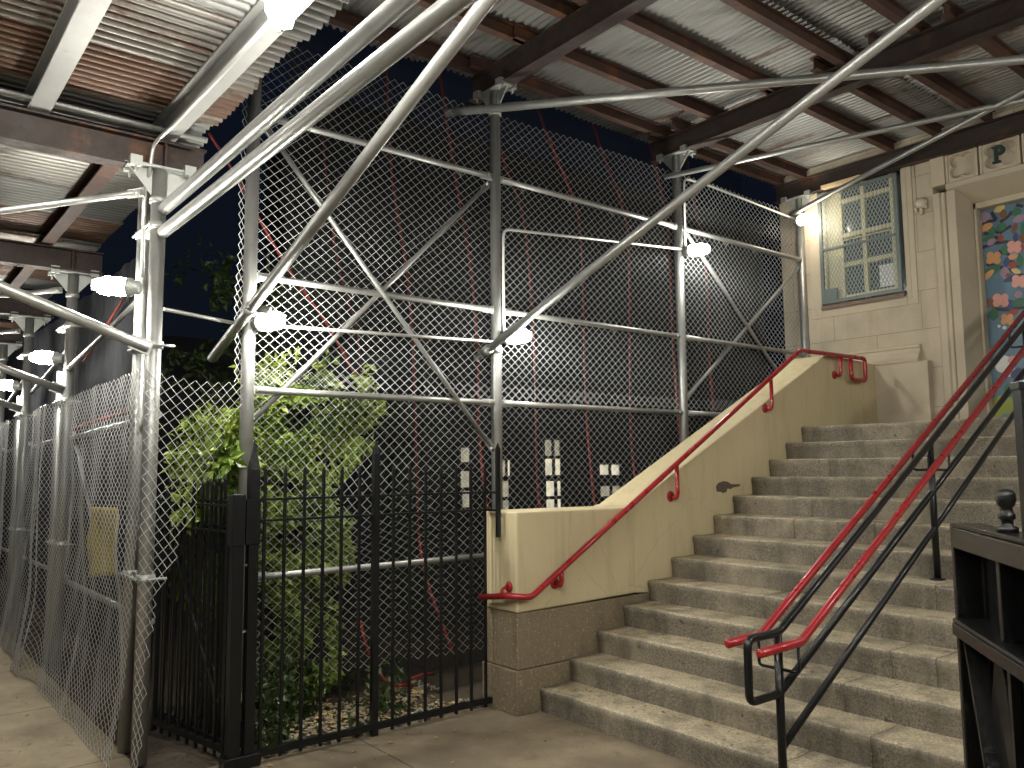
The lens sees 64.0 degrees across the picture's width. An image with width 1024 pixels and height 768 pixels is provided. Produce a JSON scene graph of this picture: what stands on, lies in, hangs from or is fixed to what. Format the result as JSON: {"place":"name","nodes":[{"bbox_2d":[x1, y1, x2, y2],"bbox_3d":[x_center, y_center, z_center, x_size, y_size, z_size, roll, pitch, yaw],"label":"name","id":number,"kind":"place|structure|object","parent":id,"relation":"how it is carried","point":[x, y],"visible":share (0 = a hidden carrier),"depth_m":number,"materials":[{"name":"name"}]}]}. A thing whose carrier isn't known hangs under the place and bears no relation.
{"place":"outdoors","nodes":[
{"label":"outdoors","id":0,"kind":"place"},
{"bbox_2d":[0,626,134,767],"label":"sidewalk","id":1,"kind":"structure","parent":0,"point":[44,728],"depth_m":5.62,"materials":[{"name":"concrete"}]},
{"bbox_2d":[0,369,141,767],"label":"chain link fence","id":2,"kind":"object","parent":1,"relation":"on","point":[11,625],"visible":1,"depth_m":6.33,"materials":[{"name":"metal"}]},
{"bbox_2d":[131,369,242,767],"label":"chain link fence","id":3,"kind":"object","parent":1,"relation":"on","point":[168,509],"visible":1,"depth_m":5.11,"materials":[{"name":"metal"}]},
{"bbox_2d":[0,531,483,767],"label":"planting bed","id":4,"kind":"object","parent":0,"point":[164,750],"visible":0.05,"depth_m":8.00,"materials":[{"name":"soil"}]},
{"bbox_2d":[5,311,50,629],"bbox_3d":[-5.671,0.977,9.456,0.400,3.576,0.454,4,-7,-39],"label":"scaffold post","id":5,"kind":"object","parent":4,"relation":"on","point":[29,326],"visible":0.73,"depth_m":9.42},
{"bbox_2d":[0,297,54,318],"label":"steel beam","id":6,"kind":"structure","parent":5,"relation":"on","point":[8,305],"depth_m":9.41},
{"bbox_2d":[43,265,98,670],"bbox_3d":[-4.171,0.747,7.597,0.400,3.636,0.454,4,-7,-39],"label":"scaffold post","id":7,"kind":"object","parent":4,"relation":"on","point":[73,284],"visible":0.82,"depth_m":7.55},
{"bbox_2d":[0,238,103,276],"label":"steel beam","id":8,"kind":"structure","parent":7,"relation":"on","point":[28,255],"depth_m":7.49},
{"bbox_2d":[39,163,118,245],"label":"steel joist","id":9,"kind":"object","parent":8,"relation":"on","point":[94,179],"visible":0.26,"depth_m":6.43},
{"bbox_2d":[0,144,143,200],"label":"corrugated sheet","id":10,"kind":"object","parent":9,"relation":"on","point":[37,166],"visible":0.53,"depth_m":6.00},
{"bbox_2d":[75,444,90,517],"bbox_3d":[-3.834,1.069,7.405,0.044,1.071,0.925,4,-8,-40],"label":"leaning pole","id":11,"kind":"object","parent":7,"relation":"attached to","point":[77,451],"visible":0.29,"depth_m":7.51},
{"bbox_2d":[87,507,118,576],"bbox_3d":[-3.410,1.333,6.815,0.049,0.641,1.001,4,-7,-39],"label":"yellow cover","id":12,"kind":"object","parent":11,"relation":"hanging from","point":[102,532],"visible":0.59,"depth_m":6.82,"materials":[{"name":"plastic"}]},
{"bbox_2d":[0,258,162,660],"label":"debris net","id":13,"kind":"object","parent":4,"relation":"on","point":[105,359],"visible":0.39,"depth_m":9.07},
{"bbox_2d":[117,153,195,766],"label":"scaffold post","id":14,"kind":"object","parent":4,"relation":"on","point":[161,184],"visible":0.73,"depth_m":5.18,"materials":[{"name":"metal"}]},
{"bbox_2d":[0,187,144,214],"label":"cross tie","id":15,"kind":"object","parent":14,"relation":"attached to","point":[134,193],"visible":1,"depth_m":5.38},
{"bbox_2d":[0,280,153,355],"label":"knee brace","id":16,"kind":"object","parent":14,"relation":"attached to","point":[138,344],"visible":1,"depth_m":4.85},
{"bbox_2d":[0,102,206,170],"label":"steel beam","id":17,"kind":"structure","parent":14,"relation":"on","point":[32,130],"depth_m":5.10,"materials":[{"name":"metal"}]},
{"bbox_2d":[24,0,111,113],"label":"metal joist","id":18,"kind":"object","parent":17,"relation":"on","point":[75,27],"depth_m":4.28,"materials":[{"name":"metal"}]},
{"bbox_2d":[0,15,258,125],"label":"corrugated sheet","id":19,"kind":"object","parent":18,"relation":"on","point":[108,72],"visible":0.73,"depth_m":4.81,"materials":[{"name":"metal"}]},
{"bbox_2d":[0,0,302,87],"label":"corrugated sheet","id":20,"kind":"object","parent":18,"relation":"on","point":[186,34],"visible":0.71,"depth_m":4.33,"materials":[{"name":"metal"}]},
{"bbox_2d":[152,0,313,142],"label":"metal joist","id":21,"kind":"object","parent":17,"relation":"on","point":[248,27],"depth_m":4.56,"materials":[{"name":"metal"}]},
{"bbox_2d":[0,71,212,135],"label":"corrugated sheet","id":22,"kind":"object","parent":21,"relation":"on","point":[12,82],"visible":0.2,"depth_m":5.22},
{"bbox_2d":[187,0,349,40],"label":"corrugated sheet","id":23,"kind":"object","parent":21,"relation":"on","point":[313,16],"visible":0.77,"depth_m":4.18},
{"bbox_2d":[263,0,295,32],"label":"work lamp","id":24,"kind":"object","parent":21,"relation":"hanging from","point":[280,14],"visible":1,"depth_m":3.62,"materials":[{"name":"white"}]},
{"bbox_2d":[91,275,141,296],"bbox_3d":[-2.551,-0.630,5.280,0.313,0.140,0.136,0,-6,-5],"label":"work lamp","id":25,"kind":"object","parent":14,"relation":"attached to","point":[118,286],"visible":1,"depth_m":5.23,"materials":[{"name":"white"}]},
{"bbox_2d":[141,20,270,276],"bbox_3d":[-1.683,-1.226,4.528,0.078,0.906,2.123,4,-8,-40],"label":"conduit","id":26,"kind":"object","parent":14,"relation":"attached to","point":[233,61],"visible":0.94,"depth_m":4.94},
{"bbox_2d":[158,0,419,214],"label":"ledger pipe","id":27,"kind":"object","parent":14,"relation":"attached to","point":[378,21],"visible":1,"depth_m":3.63,"materials":[{"name":"metal"}]},
{"bbox_2d":[157,0,477,237],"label":"ledger pipe","id":28,"kind":"object","parent":14,"relation":"attached to","point":[432,19],"visible":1,"depth_m":3.35,"materials":[{"name":"metal"}]},
{"bbox_2d":[238,77,261,719],"bbox_3d":[-1.843,-0.224,5.733,0.188,5.155,0.400,4,-7,-39],"label":"scaffold post","id":29,"kind":"object","parent":4,"relation":"on","point":[249,292],"visible":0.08,"depth_m":5.73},
{"bbox_2d":[169,432,264,535],"bbox_3d":[-2.015,0.740,5.598,0.470,0.827,0.665,-4,-7,32],"label":"ivy sprig","id":30,"kind":"object","parent":29,"relation":"attached to","point":[232,467],"visible":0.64,"depth_m":5.50,"materials":[{"name":"green plant"}]},
{"bbox_2d":[207,0,497,362],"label":"kicker pipe","id":31,"kind":"object","parent":29,"relation":"attached to","point":[463,30],"visible":1,"depth_m":4.32,"materials":[{"name":"metal"}]},
{"bbox_2d":[234,47,799,409],"bbox_3d":[0.827,-1.097,8.019,7.146,2.609,0.142,4,-7,-39],"label":"chain link fence","id":32,"kind":"object","parent":29,"relation":"attached to","point":[507,262],"visible":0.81,"depth_m":7.32,"materials":[{"name":"metal"}]},
{"bbox_2d":[161,230,374,634],"bbox_3d":[-2.668,0.570,9.153,2.298,4.282,2.202,0,-6,-7],"label":"dark tree","id":33,"kind":"object","parent":4,"relation":"on","point":[217,293],"visible":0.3,"depth_m":9.02,"materials":[{"name":"green plant"}]},
{"bbox_2d":[154,346,388,707],"bbox_3d":[-1.818,1.064,6.380,1.838,2.802,0.979,4,-7,-39],"label":"ivy bush","id":34,"kind":"object","parent":4,"relation":"on","point":[230,426],"visible":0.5,"depth_m":6.25,"materials":[{"name":"green plant"}]},
{"bbox_2d":[191,653,406,756],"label":"weeds","id":35,"kind":"object","parent":4,"relation":"on","point":[270,715],"visible":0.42,"depth_m":5.72,"materials":[{"name":"green plant"}]},
{"bbox_2d":[257,680,483,756],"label":"gravel","id":36,"kind":"structure","parent":4,"relation":"on","point":[325,725],"depth_m":5.84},
{"bbox_2d":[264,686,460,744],"bbox_3d":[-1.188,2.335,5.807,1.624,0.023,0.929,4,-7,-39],"label":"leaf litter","id":37,"kind":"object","parent":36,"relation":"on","point":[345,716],"visible":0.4,"depth_m":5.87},
{"bbox_2d":[306,204,513,579],"bbox_3d":[-1.712,0.128,13.132,3.236,5.942,3.199,1,-6,-10],"label":"dark tree","id":38,"kind":"object","parent":4,"relation":"on","point":[425,313],"visible":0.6,"depth_m":13.34,"materials":[{"name":"green plant"}]},
{"bbox_2d":[375,392,456,634],"bbox_3d":[-1.016,1.376,8.831,0.876,2.580,0.990,-1,-6,1],"label":"dark shrub","id":39,"kind":"object","parent":4,"relation":"on","point":[399,418],"visible":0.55,"depth_m":8.69,"materials":[{"name":"green plant"}]},
{"bbox_2d":[473,76,516,509],"bbox_3d":[-0.135,-0.100,7.097,0.188,5.155,0.400,4,-7,-39],"label":"scaffold post","id":40,"kind":"object","parent":4,"relation":"on","point":[494,94],"visible":0.66,"depth_m":7.16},
{"bbox_2d":[258,552,483,581],"bbox_3d":[-0.969,1.382,6.250,2.130,0.062,0.067,4,-7,-39],"label":"fence rail","id":41,"kind":"object","parent":40,"relation":"attached to","point":[317,571],"visible":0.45,"depth_m":6.11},
{"bbox_2d":[254,180,490,423],"bbox_3d":[-1.010,-0.755,6.487,2.163,2.233,0.067,4,-7,-39],"label":"diagonal brace","id":42,"kind":"object","parent":40,"relation":"attached to","point":[259,414],"visible":0.81,"depth_m":6.37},
{"bbox_2d":[254,385,494,405],"bbox_3d":[-0.979,0.101,6.379,2.130,0.062,0.067,4,-7,-39],"label":"fence rail","id":43,"kind":"object","parent":40,"relation":"attached to","point":[263,390],"visible":1,"depth_m":6.24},
{"bbox_2d":[257,272,493,313],"bbox_3d":[-0.986,-0.701,6.460,2.130,0.062,0.067,4,-7,-39],"label":"fence rail","id":44,"kind":"object","parent":40,"relation":"attached to","point":[261,277],"visible":0.94,"depth_m":6.37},
{"bbox_2d":[261,111,492,180],"bbox_3d":[-0.996,-1.882,6.579,2.130,0.062,0.067,4,-7,-39],"label":"fence rail","id":45,"kind":"object","parent":40,"relation":"attached to","point":[387,149],"visible":0.62,"depth_m":6.64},
{"bbox_2d":[266,128,494,453],"bbox_3d":[-0.974,-0.654,6.441,2.134,2.403,0.067,4,-7,-39],"label":"diagonal brace","id":46,"kind":"object","parent":40,"relation":"attached to","point":[348,244],"visible":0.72,"depth_m":6.41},
{"bbox_2d":[280,325,492,342],"bbox_3d":[-0.932,-0.388,6.420,2.061,0.089,0.025,4,-7,-39],"label":"conduit","id":47,"kind":"object","parent":40,"relation":"attached to","point":[379,333],"visible":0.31,"depth_m":6.36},
{"bbox_2d":[253,368,734,685],"bbox_3d":[0.893,1.178,7.843,7.078,2.241,0.131,4,-7,-39],"label":"chain link fence","id":48,"kind":"object","parent":40,"relation":"attached to","point":[419,499],"visible":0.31,"depth_m":6.49,"materials":[{"name":"metal"}]},
{"bbox_2d":[468,0,657,104],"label":"steel beam","id":49,"kind":"structure","parent":40,"relation":"on","point":[587,22],"depth_m":6.68,"materials":[{"name":"metal"}]},
{"bbox_2d":[328,8,477,74],"bbox_3d":[-1.205,-2.955,6.785,2.700,0.120,0.075,4,-7,-39],"label":"steel joist","id":50,"kind":"object","parent":49,"relation":"on","point":[346,19],"depth_m":6.95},
{"bbox_2d":[369,0,500,61],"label":"corrugated sheet","id":51,"kind":"object","parent":50,"relation":"on","point":[412,14],"visible":0.25,"depth_m":6.93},
{"bbox_2d":[416,0,523,45],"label":"steel joist","id":52,"kind":"object","parent":49,"relation":"on","point":[496,26],"depth_m":6.77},
{"bbox_2d":[519,0,580,19],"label":"steel joist","id":53,"kind":"object","parent":49,"relation":"on","point":[561,9],"depth_m":6.50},
{"bbox_2d":[468,53,674,138],"bbox_3d":[0.728,-2.824,8.246,2.830,0.120,0.075,4,-7,-39],"label":"steel joist","id":54,"kind":"object","parent":49,"relation":"on","point":[532,83],"visible":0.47,"depth_m":8.28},
{"bbox_2d":[416,0,581,76],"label":"corrugated sheet","id":55,"kind":"object","parent":54,"relation":"on","point":[486,45],"visible":0.44,"depth_m":6.97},
{"bbox_2d":[507,0,709,99],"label":"corrugated sheet","id":56,"kind":"object","parent":54,"relation":"on","point":[612,40],"visible":0.41,"depth_m":7.17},
{"bbox_2d":[530,0,789,116],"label":"corrugated sheet","id":57,"kind":"object","parent":54,"relation":"on","point":[713,23],"visible":0.64,"depth_m":7.32,"materials":[{"name":"metal"}]},
{"bbox_2d":[512,23,724,118],"bbox_3d":[1.122,-2.877,7.757,2.830,0.120,0.075,4,-7,-39],"label":"steel joist","id":58,"kind":"object","parent":49,"relation":"on","point":[581,59],"visible":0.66,"depth_m":7.66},
{"bbox_2d":[571,0,786,92],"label":"steel joist","id":59,"kind":"object","parent":49,"relation":"on","point":[647,26],"visible":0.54,"depth_m":7.15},
{"bbox_2d":[720,0,854,65],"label":"steel joist","id":60,"kind":"object","parent":49,"relation":"on","point":[761,12],"visible":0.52,"depth_m":6.87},
{"bbox_2d":[575,10,833,132],"bbox_3d":[1.732,-2.940,7.935,0.696,0.034,2.578,4,-7,-39],"label":"corrugated sheet","id":61,"kind":"object","parent":60,"relation":"on","point":[763,47],"visible":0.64,"depth_m":7.66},
{"bbox_2d":[786,0,915,39],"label":"corrugated sheet","id":62,"kind":"object","parent":60,"relation":"on","point":[833,18],"visible":0.84,"depth_m":6.79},
{"bbox_2d":[860,0,931,34],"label":"steel joist","id":63,"kind":"object","parent":49,"relation":"on","point":[894,12],"visible":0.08,"depth_m":6.60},
{"bbox_2d":[474,0,946,361],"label":"kicker pipe","id":64,"kind":"object","parent":40,"relation":"attached to","point":[884,40],"visible":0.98,"depth_m":5.13,"materials":[{"name":"metal"}]},
{"bbox_2d":[656,144,695,442],"bbox_3d":[1.800,0.039,8.642,0.188,5.155,0.400,4,-7,-39],"label":"scaffold post","id":65,"kind":"object","parent":4,"relation":"on","point":[674,161],"visible":0.66,"depth_m":8.71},
{"bbox_2d":[500,176,677,229],"bbox_3d":[0.826,-1.750,8.033,2.420,0.062,0.067,4,-7,-39],"label":"fence rail","id":66,"kind":"object","parent":65,"relation":"attached to","point":[509,182],"visible":0.91,"depth_m":7.86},
{"bbox_2d":[501,308,680,338],"bbox_3d":[0.836,-0.569,7.914,2.420,0.062,0.067,4,-7,-39],"label":"fence rail","id":67,"kind":"object","parent":65,"relation":"attached to","point":[511,312],"visible":0.91,"depth_m":7.84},
{"bbox_2d":[502,400,682,415],"bbox_3d":[0.843,0.233,7.833,2.420,0.062,0.067,4,-7,-39],"label":"fence rail","id":68,"kind":"object","parent":65,"relation":"attached to","point":[511,403],"visible":0.99,"depth_m":7.70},
{"bbox_2d":[502,228,682,332],"bbox_3d":[0.867,-0.917,7.940,2.442,1.212,0.024,4,-7,-39],"label":"conduit","id":69,"kind":"object","parent":65,"relation":"attached to","point":[540,233],"visible":0.94,"depth_m":7.38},
{"bbox_2d":[649,0,1023,163],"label":"steel beam","id":70,"kind":"structure","parent":65,"relation":"on","point":[989,20],"depth_m":7.14,"materials":[{"name":"metal"}]},
{"bbox_2d":[647,135,785,185],"bbox_3d":[2.613,-2.675,9.884,2.830,0.120,0.075,4,-7,-39],"label":"steel joist","id":71,"kind":"object","parent":70,"relation":"on","point":[745,168],"visible":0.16,"depth_m":10.06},
{"bbox_2d":[700,82,935,169],"bbox_3d":[3.287,-2.834,9.155,0.695,0.035,2.541,4,-7,-39],"label":"corrugated sheet","id":72,"kind":"object","parent":71,"relation":"on","point":[811,128],"visible":0.55,"depth_m":8.93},
{"bbox_2d":[732,98,964,181],"bbox_3d":[3.804,-2.792,9.563,0.696,0.034,2.533,4,-7,-39],"label":"corrugated sheet","id":73,"kind":"object","parent":71,"relation":"on","point":[806,158],"visible":0.54,"depth_m":9.52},
{"bbox_2d":[670,117,808,178],"bbox_3d":[2.819,-2.702,9.628,2.830,0.120,0.075,4,-7,-39],"label":"steel joist","id":74,"kind":"object","parent":70,"relation":"on","point":[730,145],"visible":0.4,"depth_m":9.70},
{"bbox_2d":[618,38,858,142],"bbox_3d":[2.243,-2.905,8.349,0.695,0.035,2.587,4,-7,-39],"label":"corrugated sheet","id":75,"kind":"object","parent":74,"relation":"on","point":[799,64],"visible":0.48,"depth_m":8.27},
{"bbox_2d":[688,76,905,158],"bbox_3d":[2.767,-2.866,8.749,0.695,0.035,2.559,4,-7,-39],"label":"corrugated sheet","id":76,"kind":"object","parent":74,"relation":"on","point":[841,99],"visible":0.13,"depth_m":8.45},
{"bbox_2d":[760,90,896,151],"bbox_3d":[3.520,-2.795,8.759,2.830,0.120,0.075,4,-7,-39],"label":"steel joist","id":77,"kind":"object","parent":70,"relation":"on","point":[827,115],"visible":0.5,"depth_m":8.78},
{"bbox_2d":[810,56,943,135],"bbox_3d":[3.851,-2.840,8.348,2.830,0.120,0.075,4,-7,-39],"label":"steel joist","id":78,"kind":"object","parent":70,"relation":"on","point":[884,102],"visible":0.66,"depth_m":8.28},
{"bbox_2d":[864,32,995,120],"bbox_3d":[4.176,-2.883,7.945,2.830,0.120,0.075,4,-7,-39],"label":"steel joist","id":79,"kind":"object","parent":70,"relation":"on","point":[946,88],"visible":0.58,"depth_m":7.99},
{"bbox_2d":[882,25,1023,84],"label":"corrugated sheet","id":80,"kind":"object","parent":79,"relation":"on","point":[1006,37],"visible":0.2,"depth_m":7.41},
{"bbox_2d":[928,72,1023,118],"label":"corrugated sheet","id":81,"kind":"object","parent":79,"relation":"on","point":[995,90],"visible":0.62,"depth_m":8.21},
{"bbox_2d":[940,0,1023,78],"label":"steel joist","id":82,"kind":"object","parent":70,"relation":"on","point":[995,46],"visible":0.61,"depth_m":7.13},
{"bbox_2d":[893,38,1023,103],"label":"corrugated sheet","id":83,"kind":"object","parent":82,"relation":"on","point":[965,79],"visible":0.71,"depth_m":7.90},
{"bbox_2d":[664,97,1023,178],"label":"plan brace","id":84,"kind":"object","parent":65,"relation":"attached to","point":[979,109],"visible":1,"depth_m":7.73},
{"bbox_2d":[781,190,813,357],"bbox_3d":[3.650,0.173,10.118,0.188,5.155,0.400,4,-7,-39],"label":"scaffold post","id":85,"kind":"object","parent":4,"relation":"on","point":[795,203],"visible":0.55,"depth_m":10.24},
{"bbox_2d":[773,110,1023,204],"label":"steel beam","id":86,"kind":"structure","parent":85,"relation":"on","point":[988,132],"depth_m":9.20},
{"bbox_2d":[784,88,1023,218],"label":"plan brace","id":87,"kind":"object","parent":85,"relation":"attached to","point":[998,104],"visible":0.92,"depth_m":8.10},
{"bbox_2d":[0,23,785,482],"label":"sky","id":88,"kind":"structure","parent":0,"point":[218,224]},
{"bbox_2d":[208,706,703,767],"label":"entrance pavement","id":89,"kind":"structure","parent":0,"point":[512,742],"depth_m":5.17,"materials":[{"name":"concrete"}]},
{"bbox_2d":[218,439,260,767],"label":"gate post","id":90,"kind":"object","parent":89,"relation":"on","point":[244,517],"visible":1,"depth_m":4.93,"materials":[{"name":"metal"}]},
{"bbox_2d":[150,478,228,756],"bbox_3d":[-2.071,1.448,5.286,0.925,1.682,0.041,-5,-8,40],"label":"iron gate leaf","id":91,"kind":"object","parent":90,"relation":"attached to","point":[186,734],"visible":0.87,"depth_m":5.27,"materials":[{"name":"black paint"}]},
{"bbox_2d":[254,440,500,756],"bbox_3d":[-0.813,1.353,5.531,1.795,1.960,0.181,4,-7,-39],"label":"iron fence","id":92,"kind":"object","parent":89,"relation":"on","point":[373,726],"visible":0.98,"depth_m":5.51,"materials":[{"name":"metal"}]},
{"bbox_2d":[482,356,876,716],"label":"cheek wall","id":93,"kind":"structure","parent":89,"relation":"on","point":[535,645],"depth_m":6.62,"materials":[{"name":"beige paint"}]},
{"bbox_2d":[478,349,867,599],"bbox_3d":[1.851,0.651,7.612,5.059,2.173,0.446,4,-7,-39],"label":"handrail","id":94,"kind":"object","parent":93,"relation":"attached to","point":[554,581],"depth_m":6.96,"materials":[{"name":"red metal"}]},
{"bbox_2d":[540,417,1021,767],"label":"stone staircase","id":95,"kind":"structure","parent":89,"relation":"on","point":[890,698],"depth_m":5.71,"materials":[{"name":"stone"}]},
{"bbox_2d":[724,309,1023,767],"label":"handrail","id":96,"kind":"object","parent":95,"relation":"on","point":[778,648],"visible":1,"depth_m":4.97,"materials":[{"name":"metal"}]},
{"bbox_2d":[1010,380,1023,531],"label":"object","id":97,"kind":"object","parent":89,"relation":"on","point":[1017,388],"visible":1,"depth_m":2.13,"materials":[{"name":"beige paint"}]},
{"bbox_2d":[950,489,1023,767],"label":"open iron gate","id":98,"kind":"structure","parent":97,"relation":"attached to","point":[988,586],"depth_m":2.23,"materials":[{"name":"metal"}]},
{"bbox_2d":[208,69,714,654],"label":"ropes","id":99,"kind":"object","parent":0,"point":[530,303],"visible":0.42,"depth_m":8.75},
{"label":"ground","id":100,"kind":"structure","parent":0,"visible":0},
{"bbox_2d":[42,325,388,568],"bbox_3d":[-5.307,1.385,15.657,6.600,4.400,0.200,4,-7,-39],"label":"dark hoarding","id":101,"kind":"object","parent":100,"relation":"on","point":[186,344],"visible":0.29,"depth_m":16.56,"materials":[{"name":"black"}]},
{"bbox_2d":[263,101,766,533],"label":"building","id":102,"kind":"structure","parent":100,"relation":"on","point":[520,290],"depth_m":25.13,"materials":[{"name":"brick"}]},
{"bbox_2d":[779,103,1023,422],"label":"school building","id":103,"kind":"structure","parent":100,"relation":"on","point":[915,283],"depth_m":9.11,"materials":[{"name":"stone"}]},
{"bbox_2d":[821,171,906,309],"bbox_3d":[4.167,-1.715,9.758,0.205,1.570,1.040,4,-7,-39],"label":"window","id":104,"kind":"structure","parent":103,"relation":"in","point":[899,294],"depth_m":9.79,"materials":[{"name":"beige glass"}]},
{"bbox_2d":[980,201,1023,417],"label":"door","id":105,"kind":"structure","parent":103,"relation":"in","point":[1002,227],"depth_m":8.81,"materials":[{"name":"multicoloured paint"}]},
{"bbox_3d":[7.402,-0.327,5.463,0.188,5.155,0.400,4,-7,-39],"label":"scaffold post","id":106,"kind":"object","parent":103,"relation":"attached to","visible":0},
{"bbox_2d":[444,54,1023,116],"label":"plan brace","id":107,"kind":"object","parent":106,"relation":"attached to","point":[773,82],"visible":0.98,"depth_m":6.69,"materials":[{"name":"metal"}]},
{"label":"steel joist","id":108,"kind":"object","parent":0,"visible":0},
{"bbox_2d":[834,0,995,54],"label":"corrugated sheet","id":109,"kind":"object","parent":108,"relation":"on","point":[856,39],"visible":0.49,"depth_m":6.97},
{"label":"steel joist","id":110,"kind":"object","parent":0,"visible":0},
{"bbox_2d":[0,204,122,242],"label":"corrugated sheet","id":111,"kind":"object","parent":110,"relation":"on","point":[78,228],"visible":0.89,"depth_m":7.35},
{"bbox_2d":[0,174,137,222],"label":"corrugated sheet","id":112,"kind":"object","parent":110,"relation":"on","point":[14,192],"visible":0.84,"depth_m":6.63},
{"bbox_2d":[0,88,207,147],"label":"corrugated sheet","id":113,"kind":"object","parent":110,"relation":"on","point":[15,98],"visible":0.21,"depth_m":5.14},
{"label":"steel joist","id":114,"kind":"object","parent":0,"visible":0},
{"bbox_2d":[0,228,100,251],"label":"corrugated sheet","id":115,"kind":"object","parent":114,"relation":"on","point":[34,238],"visible":0.53,"depth_m":7.62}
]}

